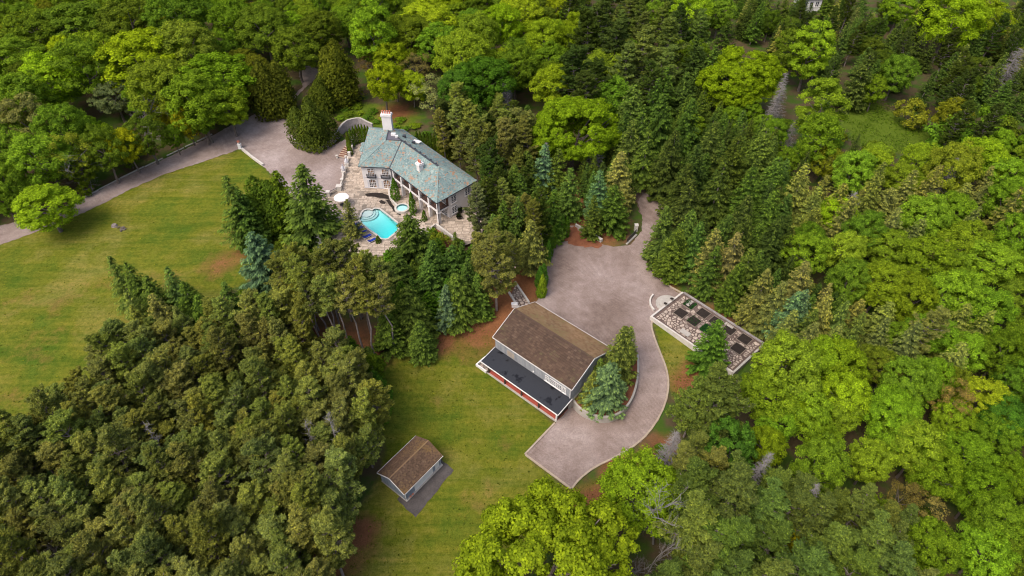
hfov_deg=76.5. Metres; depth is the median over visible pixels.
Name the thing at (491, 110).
pine tree
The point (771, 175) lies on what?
spruce tree
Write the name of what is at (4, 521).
pine tree
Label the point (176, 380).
pine tree
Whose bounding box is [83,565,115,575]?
pine tree
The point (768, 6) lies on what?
spruce tree
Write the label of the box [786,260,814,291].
fir tree
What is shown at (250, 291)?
pine tree
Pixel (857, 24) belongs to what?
spruce tree
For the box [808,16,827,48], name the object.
fir tree
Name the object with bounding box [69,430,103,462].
pine tree
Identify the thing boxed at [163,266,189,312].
spruce tree
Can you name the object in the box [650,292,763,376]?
paved garden
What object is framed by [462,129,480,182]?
pine tree
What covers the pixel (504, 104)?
pine tree
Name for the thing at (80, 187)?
leafy shrub
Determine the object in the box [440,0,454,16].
maple tree
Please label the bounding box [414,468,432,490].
garage door
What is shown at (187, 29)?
broadleaf tree
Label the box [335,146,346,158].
curved stair
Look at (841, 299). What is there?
spruce tree
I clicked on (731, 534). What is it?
white pine tree
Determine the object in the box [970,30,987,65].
spruce tree
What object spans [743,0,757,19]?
spruce tree
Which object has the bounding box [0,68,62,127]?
broadleaf tree
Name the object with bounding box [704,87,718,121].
spruce tree
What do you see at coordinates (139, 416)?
pine tree
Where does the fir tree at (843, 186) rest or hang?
on the ground at (70, 256)
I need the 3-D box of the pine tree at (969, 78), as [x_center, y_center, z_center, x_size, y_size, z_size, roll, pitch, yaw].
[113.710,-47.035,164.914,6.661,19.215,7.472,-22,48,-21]
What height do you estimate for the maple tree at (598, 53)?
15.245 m
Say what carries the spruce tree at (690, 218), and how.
on the ground at (70, 256)
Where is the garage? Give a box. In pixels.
[377,436,442,501]
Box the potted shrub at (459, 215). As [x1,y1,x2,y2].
[456,212,461,219]
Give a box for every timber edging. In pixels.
[524,422,555,454]
[525,454,570,488]
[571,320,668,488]
[659,278,680,292]
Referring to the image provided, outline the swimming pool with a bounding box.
[357,208,398,239]
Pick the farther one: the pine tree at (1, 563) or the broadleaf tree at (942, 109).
the broadleaf tree at (942, 109)
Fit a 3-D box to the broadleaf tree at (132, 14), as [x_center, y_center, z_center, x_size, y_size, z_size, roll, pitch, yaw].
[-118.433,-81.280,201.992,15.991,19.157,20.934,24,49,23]
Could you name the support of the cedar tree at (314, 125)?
on the ground at (70, 256)
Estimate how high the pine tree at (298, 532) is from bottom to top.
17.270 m
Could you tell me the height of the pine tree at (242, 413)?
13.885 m
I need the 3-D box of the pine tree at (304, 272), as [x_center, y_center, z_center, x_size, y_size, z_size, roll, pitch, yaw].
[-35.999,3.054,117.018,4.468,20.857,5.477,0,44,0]
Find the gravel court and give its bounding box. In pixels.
[527,192,679,486]
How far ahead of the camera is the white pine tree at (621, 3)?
223.92 m
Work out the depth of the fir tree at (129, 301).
118.95 m
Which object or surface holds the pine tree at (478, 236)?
on the ground at (70, 256)
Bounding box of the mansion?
[358,110,476,224]
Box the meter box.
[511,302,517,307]
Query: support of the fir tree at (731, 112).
on the ground at (70, 256)
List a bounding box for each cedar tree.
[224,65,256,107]
[241,174,291,239]
[245,59,297,121]
[283,95,342,153]
[306,75,339,116]
[315,38,366,109]
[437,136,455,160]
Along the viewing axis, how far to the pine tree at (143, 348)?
106.83 m
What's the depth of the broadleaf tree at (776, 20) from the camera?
208.92 m
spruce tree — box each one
[106,256,137,319]
[123,262,147,316]
[141,275,174,316]
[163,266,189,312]
[178,281,203,323]
[192,294,207,321]
[217,175,271,253]
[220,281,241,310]
[231,189,271,252]
[238,231,275,293]
[268,170,304,235]
[278,163,344,252]
[326,215,336,235]
[409,276,422,301]
[412,266,419,285]
[417,256,425,272]
[419,240,450,289]
[431,284,459,334]
[434,242,441,270]
[451,232,462,251]
[457,241,471,271]
[461,255,475,312]
[469,272,495,322]
[477,105,482,117]
[483,213,503,241]
[495,164,519,213]
[497,200,511,242]
[504,226,523,267]
[506,196,528,242]
[509,174,531,228]
[519,150,537,193]
[526,176,548,231]
[532,144,555,199]
[541,189,566,246]
[544,148,570,203]
[557,167,583,223]
[574,157,588,183]
[579,195,602,242]
[583,170,595,204]
[583,170,607,224]
[584,156,597,181]
[592,357,603,371]
[596,151,607,168]
[601,326,638,393]
[608,120,643,184]
[615,83,648,144]
[625,109,656,172]
[626,326,637,362]
[628,129,656,192]
[628,169,636,203]
[640,205,675,270]
[641,77,662,131]
[643,93,675,159]
[646,67,676,126]
[652,144,669,175]
[652,227,689,284]
[666,94,690,136]
[666,106,673,133]
[666,208,698,256]
[668,77,681,106]
[668,98,701,163]
[668,118,681,134]
[669,72,693,124]
[671,221,706,287]
[684,122,724,183]
[685,245,722,301]
[686,68,700,97]
[693,90,710,141]
[695,45,726,102]
[695,153,711,195]
[699,130,711,160]
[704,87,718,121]
[705,106,723,131]
[707,100,722,128]
[710,131,719,162]
[711,262,745,316]
[714,140,727,164]
[714,167,762,226]
[714,232,744,295]
[718,112,730,148]
[719,247,758,309]
[727,121,747,156]
[727,124,740,156]
[731,110,747,137]
[733,0,745,17]
[733,136,745,156]
[737,127,777,190]
[739,139,751,174]
[741,158,761,197]
[742,1,764,44]
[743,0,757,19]
[745,222,764,256]
[746,119,765,151]
[746,249,765,294]
[749,189,781,241]
[751,1,767,31]
[753,156,785,209]
[761,135,779,160]
[761,291,803,339]
[763,142,777,169]
[763,158,790,197]
[764,0,774,9]
[768,268,781,293]
[774,194,792,228]
[778,0,789,18]
[785,289,811,329]
[789,0,799,12]
[792,309,818,338]
[802,294,816,319]
[813,0,834,21]
[814,38,836,78]
[821,300,850,338]
[823,293,846,323]
[832,22,849,62]
[840,312,866,347]
[843,17,857,46]
[843,18,862,54]
[845,1,864,27]
[847,47,870,76]
[847,335,855,364]
[851,0,869,16]
[859,59,880,103]
[872,14,888,48]
[877,28,895,59]
[878,42,896,67]
[900,23,916,49]
[924,51,958,94]
[952,39,974,62]
[961,85,976,103]
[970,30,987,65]
[972,24,989,55]
[972,68,995,107]
[983,80,1011,108]
[986,52,1008,92]
[992,51,1013,76]
[1006,13,1023,43]
[1007,8,1021,32]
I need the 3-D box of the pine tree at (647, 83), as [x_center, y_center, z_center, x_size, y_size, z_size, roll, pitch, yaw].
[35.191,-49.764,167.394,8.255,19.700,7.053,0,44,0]
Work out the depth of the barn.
115.36 m
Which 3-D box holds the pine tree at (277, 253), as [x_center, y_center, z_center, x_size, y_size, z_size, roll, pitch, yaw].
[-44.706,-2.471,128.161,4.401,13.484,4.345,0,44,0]
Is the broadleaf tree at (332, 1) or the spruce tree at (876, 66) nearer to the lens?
the spruce tree at (876, 66)
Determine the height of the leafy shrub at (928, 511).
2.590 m
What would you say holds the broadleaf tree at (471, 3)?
on the ground at (70, 256)
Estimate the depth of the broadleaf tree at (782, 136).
158.55 m
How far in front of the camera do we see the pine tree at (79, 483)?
91.33 m
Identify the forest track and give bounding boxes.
[631,182,665,214]
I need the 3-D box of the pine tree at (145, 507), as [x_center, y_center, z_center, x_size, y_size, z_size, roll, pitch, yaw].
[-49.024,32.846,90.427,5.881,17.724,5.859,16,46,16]
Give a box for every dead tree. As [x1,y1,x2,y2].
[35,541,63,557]
[49,147,102,193]
[130,99,165,139]
[618,477,688,544]
[628,556,654,575]
[648,533,682,571]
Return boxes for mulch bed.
[430,229,455,251]
[575,345,636,415]
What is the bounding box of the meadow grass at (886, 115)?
[834,93,944,157]
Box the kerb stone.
[120,166,143,178]
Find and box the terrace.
[322,139,485,256]
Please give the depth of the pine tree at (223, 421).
97.32 m
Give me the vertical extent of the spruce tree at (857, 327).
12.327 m
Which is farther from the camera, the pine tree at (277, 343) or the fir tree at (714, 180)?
the fir tree at (714, 180)
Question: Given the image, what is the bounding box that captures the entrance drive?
[0,66,363,244]
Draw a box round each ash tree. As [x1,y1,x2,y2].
[0,91,58,162]
[10,199,31,219]
[42,35,122,112]
[58,148,100,191]
[73,123,131,183]
[86,79,135,122]
[89,130,114,169]
[121,111,167,164]
[202,0,218,22]
[251,0,280,16]
[283,1,302,25]
[704,414,758,472]
[779,229,834,273]
[802,423,845,458]
[944,269,976,298]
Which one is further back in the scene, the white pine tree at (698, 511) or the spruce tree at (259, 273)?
the spruce tree at (259, 273)
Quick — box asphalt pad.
[397,459,452,516]
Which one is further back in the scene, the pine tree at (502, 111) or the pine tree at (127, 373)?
the pine tree at (502, 111)
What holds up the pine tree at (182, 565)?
on the ground at (70, 256)
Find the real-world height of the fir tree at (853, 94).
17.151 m
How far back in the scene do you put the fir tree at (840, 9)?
210.49 m
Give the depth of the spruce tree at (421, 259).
130.26 m
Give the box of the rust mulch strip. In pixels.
[561,226,601,247]
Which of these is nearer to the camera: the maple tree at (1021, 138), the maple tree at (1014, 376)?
the maple tree at (1014, 376)
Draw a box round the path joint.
[512,286,528,306]
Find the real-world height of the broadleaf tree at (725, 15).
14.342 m
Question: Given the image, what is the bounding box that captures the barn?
[480,302,610,421]
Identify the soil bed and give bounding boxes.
[365,193,388,198]
[386,199,400,214]
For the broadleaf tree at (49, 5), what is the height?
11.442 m
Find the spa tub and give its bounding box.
[394,203,408,213]
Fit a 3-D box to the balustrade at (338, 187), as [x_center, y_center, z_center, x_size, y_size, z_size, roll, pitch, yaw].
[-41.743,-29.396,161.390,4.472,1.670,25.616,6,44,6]
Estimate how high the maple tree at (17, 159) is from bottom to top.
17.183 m
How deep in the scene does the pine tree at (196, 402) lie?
98.44 m
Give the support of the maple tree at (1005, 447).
on the ground at (70, 256)
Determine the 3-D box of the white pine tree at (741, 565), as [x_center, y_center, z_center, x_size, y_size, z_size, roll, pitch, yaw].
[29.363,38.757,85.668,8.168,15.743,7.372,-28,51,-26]
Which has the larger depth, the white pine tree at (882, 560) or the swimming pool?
the swimming pool
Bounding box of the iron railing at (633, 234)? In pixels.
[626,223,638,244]
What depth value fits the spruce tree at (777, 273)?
125.03 m
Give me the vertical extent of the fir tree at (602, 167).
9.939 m
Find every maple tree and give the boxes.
[0,0,13,13]
[4,132,77,193]
[18,50,90,104]
[28,0,51,9]
[46,33,66,54]
[63,30,120,78]
[92,26,187,94]
[92,122,113,143]
[94,0,113,5]
[104,126,147,173]
[117,9,145,27]
[147,99,172,125]
[170,106,199,145]
[171,50,256,112]
[206,85,249,136]
[280,10,302,43]
[294,0,318,12]
[297,5,317,37]
[349,25,381,66]
[364,63,402,109]
[371,42,411,73]
[394,0,457,53]
[398,69,427,106]
[423,0,441,17]
[430,27,496,79]
[436,68,483,114]
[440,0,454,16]
[448,0,463,15]
[448,54,516,110]
[451,13,477,32]
[451,474,640,575]
[457,10,499,58]
[476,2,524,45]
[494,47,516,61]
[499,0,544,26]
[513,51,536,75]
[514,20,536,43]
[520,34,542,48]
[525,16,564,58]
[526,63,577,107]
[530,95,621,169]
[544,0,567,18]
[554,24,579,51]
[563,11,580,39]
[582,47,621,80]
[596,444,683,538]
[669,0,715,29]
[695,44,787,109]
[736,364,799,424]
[739,99,763,125]
[745,424,789,468]
[750,328,823,399]
[754,403,800,441]
[774,528,800,553]
[780,387,833,440]
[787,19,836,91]
[788,431,853,495]
[790,393,817,437]
[794,332,850,385]
[815,387,864,436]
[818,371,875,426]
[819,193,859,231]
[820,337,872,395]
[823,230,869,276]
[831,149,878,193]
[843,435,901,484]
[849,260,910,312]
[853,492,887,518]
[854,146,894,181]
[861,141,894,169]
[862,74,888,111]
[862,382,925,449]
[866,227,920,271]
[875,407,929,463]
[877,271,941,321]
[877,354,942,409]
[878,0,920,32]
[880,160,926,200]
[891,418,946,483]
[895,192,954,237]
[895,234,960,295]
[897,141,942,174]
[903,441,964,501]
[904,514,963,575]
[905,312,960,353]
[910,357,957,400]
[912,0,995,62]
[920,269,986,320]
[925,190,980,228]
[928,396,977,441]
[933,249,972,272]
[937,217,993,262]
[940,331,991,372]
[941,429,1003,472]
[949,464,1014,518]
[950,520,1022,575]
[951,284,1020,335]
[953,136,1013,182]
[953,375,1015,419]
[959,0,1017,43]
[961,239,1023,287]
[964,489,1023,557]
[970,411,1023,455]
[974,391,1023,446]
[976,156,1023,203]
[979,179,1023,229]
[982,127,1018,152]
[990,212,1023,269]
[990,359,1023,401]
[993,452,1023,501]
[1010,145,1023,172]
[1018,135,1023,145]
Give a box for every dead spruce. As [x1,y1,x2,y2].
[502,83,508,114]
[504,88,511,109]
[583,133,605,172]
[654,430,680,465]
[751,452,772,485]
[762,83,785,128]
[764,72,789,129]
[781,123,797,150]
[805,483,820,514]
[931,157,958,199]
[995,48,1023,92]
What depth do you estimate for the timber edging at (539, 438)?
110.08 m
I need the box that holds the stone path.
[508,281,529,306]
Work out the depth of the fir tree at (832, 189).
153.25 m
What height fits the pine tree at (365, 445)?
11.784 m
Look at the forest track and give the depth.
153.63 m
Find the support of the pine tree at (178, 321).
on the ground at (70, 256)
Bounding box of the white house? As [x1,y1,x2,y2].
[800,0,821,11]
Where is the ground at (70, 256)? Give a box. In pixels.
[0,0,1023,575]
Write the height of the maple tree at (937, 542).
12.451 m
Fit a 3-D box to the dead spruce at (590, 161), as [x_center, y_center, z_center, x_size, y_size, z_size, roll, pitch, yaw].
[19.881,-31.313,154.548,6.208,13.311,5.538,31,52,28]
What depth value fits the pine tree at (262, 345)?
110.49 m
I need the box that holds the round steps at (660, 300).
[649,294,672,310]
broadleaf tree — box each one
[0,2,10,23]
[0,6,70,52]
[0,33,46,76]
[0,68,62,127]
[0,123,41,174]
[0,161,28,206]
[0,188,22,221]
[6,62,30,76]
[8,1,34,23]
[12,0,33,7]
[28,102,92,161]
[33,0,54,9]
[36,131,91,188]
[40,0,115,41]
[51,0,77,10]
[72,115,100,131]
[92,0,158,47]
[120,74,167,112]
[125,50,141,67]
[125,55,197,120]
[139,0,213,56]
[145,18,221,72]
[158,68,233,142]
[161,124,185,154]
[183,98,214,145]
[195,38,222,61]
[206,0,253,47]
[220,37,242,54]
[229,47,256,64]
[233,2,296,60]
[246,53,269,72]
[254,23,274,36]
[263,0,280,9]
[267,24,320,82]
[275,0,292,12]
[291,9,344,50]
[306,6,321,11]
[312,0,330,10]
[324,5,365,47]
[327,0,351,8]
[330,0,353,16]
[348,0,390,25]
[358,53,373,70]
[365,353,386,378]
[380,0,402,21]
[383,70,404,101]
[384,11,403,38]
[384,13,433,69]
[396,0,415,12]
[399,52,430,75]
[409,72,457,111]
[413,21,461,74]
[447,2,467,14]
[457,8,483,32]
[462,0,494,14]
[491,0,519,11]
[494,40,539,99]
[507,36,526,49]
[530,60,560,89]
[532,0,550,16]
[534,39,568,65]
[535,5,556,29]
[593,73,631,115]
[645,0,668,24]
[665,40,684,63]
[679,38,710,63]
[683,114,706,142]
[707,0,737,37]
[718,106,743,128]
[750,114,774,134]
[759,9,781,41]
[765,117,787,148]
[775,15,799,41]
[777,145,799,174]
[794,220,827,258]
[809,143,844,185]
[824,257,872,304]
[841,209,890,251]
[851,343,901,383]
[858,35,884,54]
[866,17,889,39]
[869,355,905,392]
[874,48,893,75]
[877,53,922,100]
[882,321,913,349]
[884,479,925,516]
[897,485,950,532]
[900,16,919,34]
[921,139,985,193]
[927,377,978,428]
[929,96,975,131]
[930,365,972,410]
[938,8,960,25]
[964,56,991,77]
[973,76,983,96]
[978,329,1023,379]
[992,532,1023,575]
[994,278,1023,325]
[1002,320,1023,360]
[1014,253,1023,295]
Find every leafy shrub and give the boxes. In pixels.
[75,181,93,195]
[123,160,139,168]
[273,235,287,250]
[334,114,343,120]
[339,107,349,112]
[343,110,356,116]
[351,101,362,109]
[362,113,373,119]
[366,108,377,114]
[393,117,406,123]
[409,122,421,128]
[422,226,437,239]
[429,231,450,244]
[652,442,668,458]
[727,423,751,443]
[781,118,793,128]
[840,133,847,144]
[861,139,886,148]
[892,97,931,129]
[918,507,931,516]
[922,115,972,148]
[968,105,1012,137]
[984,115,1023,148]
[1009,141,1023,153]
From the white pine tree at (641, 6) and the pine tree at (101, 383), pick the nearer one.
the pine tree at (101, 383)
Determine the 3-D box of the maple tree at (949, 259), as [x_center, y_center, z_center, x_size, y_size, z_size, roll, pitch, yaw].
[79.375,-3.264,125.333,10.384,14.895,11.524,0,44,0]
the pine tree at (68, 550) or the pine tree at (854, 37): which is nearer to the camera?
the pine tree at (68, 550)
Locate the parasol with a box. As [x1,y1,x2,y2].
[334,193,348,202]
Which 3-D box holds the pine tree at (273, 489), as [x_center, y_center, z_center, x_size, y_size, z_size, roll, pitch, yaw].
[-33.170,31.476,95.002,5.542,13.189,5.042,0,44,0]
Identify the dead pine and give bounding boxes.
[143,421,162,445]
[303,419,316,440]
[322,412,337,439]
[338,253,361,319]
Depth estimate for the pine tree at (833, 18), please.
199.34 m
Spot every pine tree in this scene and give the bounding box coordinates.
[0,408,53,474]
[0,439,22,461]
[0,458,44,486]
[0,475,41,534]
[0,511,24,536]
[0,527,40,575]
[0,536,18,575]
[3,449,48,482]
[3,500,55,552]
[5,414,66,465]
[17,473,55,501]
[17,549,51,575]
[19,480,61,526]
[19,554,47,575]
[23,382,68,437]
[26,412,43,439]
[28,498,68,550]
[34,440,85,481]
[38,550,103,575]
[39,407,95,462]
[44,382,79,409]
[46,391,78,409]
[48,474,105,517]
[48,518,102,556]
[56,467,103,513]
[60,400,97,442]
[60,449,92,492]
[61,365,93,404]
[63,532,115,563]
[65,503,105,532]
[68,373,96,414]
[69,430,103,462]
[69,527,116,575]
[81,516,121,551]
[82,342,110,382]
[83,333,132,378]
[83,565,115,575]
[84,404,111,442]
[84,461,127,516]
[85,383,139,426]
[86,354,127,389]
[86,452,122,495]
[90,379,133,414]
[96,421,148,478]
[98,317,131,360]
[103,504,156,551]
[105,341,143,388]
[105,547,136,575]
[106,414,146,454]
[108,485,149,529]
[111,405,150,419]
[120,490,179,542]
[120,561,171,575]
[122,319,154,358]
[122,371,163,412]
[122,425,151,465]
[123,407,169,446]
[124,368,161,404]
[125,471,161,497]
[126,532,193,575]
[127,333,153,362]
[127,334,159,366]
[131,440,174,481]
[132,525,171,565]
[133,325,175,358]
[135,357,175,411]
[140,444,189,488]
[140,482,166,500]
[143,316,173,341]
[145,391,181,432]
[146,342,189,395]
[150,318,186,360]
[154,563,176,575]
[155,418,180,446]
[155,477,202,517]
[157,359,197,410]
[161,429,195,471]
[162,514,201,558]
[163,441,207,490]
[166,342,194,377]
[168,398,216,433]
[170,554,220,575]
[171,313,194,349]
[175,386,207,418]
[176,345,206,387]
[181,325,200,350]
[183,423,210,460]
[183,500,209,518]
[185,509,240,568]
[185,566,209,575]
[186,393,216,438]
[186,531,231,554]
[190,354,229,384]
[193,316,217,361]
[195,475,238,509]
[197,447,244,500]
[197,456,232,489]
[198,376,244,413]
[199,296,237,337]
[199,317,245,372]
[204,371,230,394]
[204,406,235,440]
[205,430,237,466]
[206,325,242,378]
[208,295,240,338]
[209,499,247,553]
[210,552,251,575]
[222,380,253,413]
[226,370,251,400]
[226,510,258,547]
[227,407,248,435]
[227,434,250,483]
[228,533,268,570]
[230,416,256,440]
[232,291,261,344]
[233,479,271,524]
[234,311,261,358]
[234,439,270,491]
[237,356,276,413]
[237,430,281,484]
[238,419,290,469]
[239,287,260,315]
[242,346,269,388]
[245,553,274,575]
[248,397,283,434]
[253,291,289,331]
[253,510,288,557]
[255,493,287,525]
[256,316,277,359]
[257,338,281,365]
[258,353,279,396]
[263,258,286,284]
[267,252,275,274]
[267,316,301,360]
[267,447,308,484]
[267,541,304,575]
[268,285,293,333]
[268,365,293,391]
[268,480,283,509]
[269,390,292,425]
[269,400,306,447]
[269,527,312,570]
[270,278,289,317]
[271,249,286,278]
[271,336,290,375]
[273,467,305,522]
[276,241,305,272]
[276,374,299,402]
[280,280,292,302]
[280,434,318,464]
[281,333,312,381]
[283,252,319,330]
[284,502,333,558]
[286,566,303,575]
[288,278,318,333]
[288,302,321,356]
[288,482,320,516]
[290,260,326,328]
[290,286,318,336]
[290,394,308,433]
[292,376,330,414]
[294,359,322,400]
[294,399,327,445]
[294,566,323,575]
[297,280,324,351]
[298,246,311,266]
[299,441,329,486]
[300,462,326,511]
[305,556,335,575]
[308,242,341,323]
[309,340,330,384]
[309,421,336,468]
[309,504,357,575]
[310,258,319,268]
[310,275,339,345]
[312,267,334,326]
[316,444,365,507]
[317,487,361,532]
[318,347,354,396]
[320,272,347,338]
[321,324,349,360]
[322,397,358,447]
[323,238,353,321]
[324,373,352,405]
[326,387,355,432]
[328,357,368,405]
[330,236,362,317]
[331,271,363,349]
[332,432,368,480]
[340,345,353,359]
[342,255,369,332]
[345,347,372,383]
[347,387,385,441]
[351,249,378,322]
[351,275,378,352]
[351,423,384,467]
[357,378,394,425]
[366,255,400,318]
[367,272,395,343]
[429,98,451,140]
[432,107,452,157]
[440,81,467,120]
[445,97,470,156]
[449,128,467,168]
[452,98,483,145]
[462,125,480,159]
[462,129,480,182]
[462,181,491,231]
[465,118,495,179]
[470,229,517,310]
[470,230,485,271]
[475,135,508,181]
[475,175,499,219]
[478,113,487,130]
[478,155,496,185]
[481,110,495,126]
[482,214,508,270]
[488,108,497,133]
[490,92,506,108]
[490,94,504,131]
[490,165,508,207]
[492,176,512,214]
[495,116,518,167]
[496,108,515,129]
[498,140,511,175]
[501,194,515,226]
[501,230,524,281]
[507,99,519,123]
[507,144,531,177]
[509,107,535,156]
[513,115,538,165]
[513,192,531,229]
[516,165,534,194]
[523,198,544,242]
[528,186,553,250]
[554,44,595,96]
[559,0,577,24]
[562,8,605,66]
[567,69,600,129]
[574,0,586,24]
[576,58,592,95]
[584,56,611,102]
[586,0,617,55]
[596,17,629,75]
[605,5,613,20]
[607,40,640,100]
[609,6,620,18]
[616,0,628,8]
[617,9,631,38]
[619,24,662,109]
[622,0,637,30]
[626,0,651,36]
[630,11,650,42]
[636,57,665,112]
[641,16,689,75]
[642,44,682,110]
[650,556,691,575]
[651,1,669,46]
[651,488,719,561]
[657,0,675,25]
[665,375,713,437]
[667,456,719,519]
[668,439,697,484]
[672,2,693,61]
[675,429,709,457]
[677,360,755,440]
[681,516,757,575]
[681,541,723,575]
[683,9,707,43]
[683,45,706,70]
[685,445,732,497]
[686,8,712,48]
[695,16,710,44]
[703,569,729,575]
[706,461,759,519]
[719,548,754,575]
[724,476,793,554]
[726,449,753,479]
[738,514,763,558]
[748,518,795,567]
[750,557,796,575]
[754,465,793,496]
[774,537,838,575]
[783,483,817,544]
[785,23,809,73]
[787,521,860,574]
[788,491,837,539]
[789,467,822,499]
[792,0,807,27]
[801,10,818,32]
[807,485,852,531]
[810,26,834,85]
[818,54,844,111]
[820,5,841,33]
[831,482,884,530]
[831,545,885,575]
[840,0,856,32]
[844,21,867,65]
[848,509,897,575]
[849,498,901,530]
[852,550,887,573]
[854,48,883,77]
[866,18,887,46]
[874,540,917,575]
[875,1,892,18]
[889,520,914,550]
[894,27,913,66]
[900,503,924,555]
[909,305,951,357]
[910,7,931,44]
[913,566,939,575]
[932,76,966,109]
[933,29,963,77]
[934,64,965,111]
[939,99,976,147]
[943,46,974,98]
[943,66,984,131]
[969,102,1006,144]
[980,12,1011,64]
[998,27,1023,78]
[1016,0,1023,19]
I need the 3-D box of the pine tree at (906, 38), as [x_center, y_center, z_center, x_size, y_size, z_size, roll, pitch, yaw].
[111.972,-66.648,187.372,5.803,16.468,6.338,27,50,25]
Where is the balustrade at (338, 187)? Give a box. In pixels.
[316,143,352,197]
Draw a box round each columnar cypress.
[345,131,350,149]
[347,141,352,154]
[348,128,354,146]
[351,126,357,145]
[354,125,360,143]
[357,124,362,142]
[360,124,365,141]
[363,125,366,141]
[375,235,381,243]
[390,178,400,200]
[409,192,416,214]
[421,132,426,143]
[421,210,427,221]
[425,132,430,145]
[428,133,433,149]
[432,134,435,150]
[534,265,544,287]
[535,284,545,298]
[538,263,548,285]
[538,274,547,297]
[544,240,551,261]
[548,236,553,256]
[551,226,556,247]
[561,214,565,235]
[563,215,570,238]
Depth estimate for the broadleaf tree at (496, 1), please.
211.93 m
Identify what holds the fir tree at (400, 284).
on the ground at (70, 256)
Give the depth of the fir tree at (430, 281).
125.19 m
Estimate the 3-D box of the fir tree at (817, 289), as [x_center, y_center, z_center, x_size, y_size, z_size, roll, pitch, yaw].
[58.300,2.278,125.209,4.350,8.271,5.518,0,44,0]
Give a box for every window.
[367,168,374,175]
[367,179,378,187]
[381,169,388,176]
[381,180,391,188]
[451,194,456,204]
[452,205,457,214]
[465,186,470,196]
[549,378,561,391]
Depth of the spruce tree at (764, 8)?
214.62 m
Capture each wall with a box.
[241,148,263,165]
[294,117,372,150]
[388,187,398,206]
[427,223,463,244]
[476,356,487,372]
[572,354,638,422]
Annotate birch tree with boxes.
[10,182,84,232]
[347,0,397,79]
[772,27,812,86]
[792,76,852,142]
[796,111,845,178]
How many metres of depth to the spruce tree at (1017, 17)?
211.98 m
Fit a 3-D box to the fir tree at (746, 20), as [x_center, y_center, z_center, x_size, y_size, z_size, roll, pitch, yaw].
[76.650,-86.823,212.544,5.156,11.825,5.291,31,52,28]
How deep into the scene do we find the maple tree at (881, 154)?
146.13 m
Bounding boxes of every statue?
[341,164,345,174]
[344,158,348,166]
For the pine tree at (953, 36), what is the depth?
186.63 m
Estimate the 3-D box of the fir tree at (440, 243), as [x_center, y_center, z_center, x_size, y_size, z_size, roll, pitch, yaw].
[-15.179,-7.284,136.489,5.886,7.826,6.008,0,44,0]
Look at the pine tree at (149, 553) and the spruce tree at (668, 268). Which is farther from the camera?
the spruce tree at (668, 268)
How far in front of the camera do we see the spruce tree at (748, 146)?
151.82 m
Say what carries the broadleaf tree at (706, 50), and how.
on the ground at (70, 256)
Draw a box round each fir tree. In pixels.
[123,289,155,330]
[129,304,144,325]
[146,293,180,326]
[172,306,185,323]
[339,199,365,239]
[348,336,360,348]
[364,346,381,369]
[369,370,392,399]
[372,309,409,362]
[383,249,395,268]
[387,254,417,303]
[388,213,435,270]
[389,299,399,314]
[391,285,440,347]
[392,281,404,313]
[405,320,438,367]
[414,259,443,303]
[419,291,439,321]
[434,290,442,315]
[435,238,447,257]
[436,273,483,336]
[441,244,464,280]
[442,278,450,287]
[465,244,485,278]
[512,219,552,276]
[574,370,599,411]
[578,163,590,197]
[578,361,628,422]
[595,162,607,184]
[596,184,630,240]
[604,147,615,172]
[604,151,635,212]
[605,111,633,160]
[645,129,683,203]
[655,163,697,224]
[663,144,708,214]
[667,179,702,234]
[672,34,705,92]
[672,135,683,169]
[674,152,691,180]
[684,319,731,379]
[686,228,726,287]
[692,213,710,236]
[694,78,704,103]
[695,159,731,227]
[697,112,720,146]
[703,169,719,205]
[704,21,736,84]
[704,214,734,255]
[707,136,746,201]
[719,119,733,155]
[721,185,733,211]
[725,195,754,238]
[726,96,736,129]
[728,216,754,263]
[731,268,774,333]
[734,0,754,34]
[735,5,752,40]
[736,0,753,25]
[744,118,753,143]
[745,280,787,340]
[746,258,772,294]
[751,219,762,239]
[752,182,774,222]
[753,218,784,274]
[754,0,765,16]
[755,186,783,217]
[759,309,799,359]
[762,215,784,246]
[763,21,782,54]
[764,1,780,35]
[765,25,782,55]
[765,128,778,157]
[771,255,794,286]
[772,233,789,272]
[774,260,812,312]
[778,20,787,48]
[779,214,793,252]
[780,242,798,271]
[781,163,810,228]
[784,322,820,375]
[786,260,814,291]
[787,150,810,200]
[789,185,823,231]
[791,0,808,17]
[792,207,822,251]
[799,294,833,336]
[800,3,812,22]
[800,174,830,216]
[807,282,821,307]
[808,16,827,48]
[814,196,857,253]
[814,283,832,311]
[818,183,849,236]
[826,63,841,83]
[828,3,839,40]
[828,291,839,309]
[828,324,843,371]
[829,159,860,195]
[830,0,846,24]
[833,52,874,114]
[836,0,844,37]
[837,7,860,42]
[841,298,866,336]
[845,133,860,162]
[853,161,887,205]
[854,172,880,235]
[857,9,872,49]
[857,181,870,200]
[857,301,896,349]
[858,317,890,367]
[864,207,902,262]
[869,187,898,230]
[875,322,923,380]
[883,18,904,54]
[888,52,909,92]
[889,170,919,229]
[890,218,926,257]
[908,32,926,67]
[908,71,936,110]
[913,165,943,219]
[918,240,948,273]
[919,34,938,72]
[925,303,972,358]
[937,182,973,229]
[938,342,969,398]
[939,206,982,249]
[947,43,969,76]
[966,105,979,132]
[966,310,996,359]
[968,166,994,200]
[971,181,993,226]
[974,187,1023,242]
[975,57,992,87]
[984,20,1010,55]
[989,27,1018,63]
[991,68,1023,107]
[996,48,1023,84]
[1004,91,1023,129]
[1009,203,1023,237]
[1011,0,1021,11]
[1013,1,1023,20]
[1013,57,1023,82]
[1014,71,1023,91]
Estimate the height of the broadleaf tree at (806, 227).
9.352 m
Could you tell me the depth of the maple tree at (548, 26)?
187.90 m
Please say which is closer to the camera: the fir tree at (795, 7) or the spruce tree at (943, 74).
the spruce tree at (943, 74)

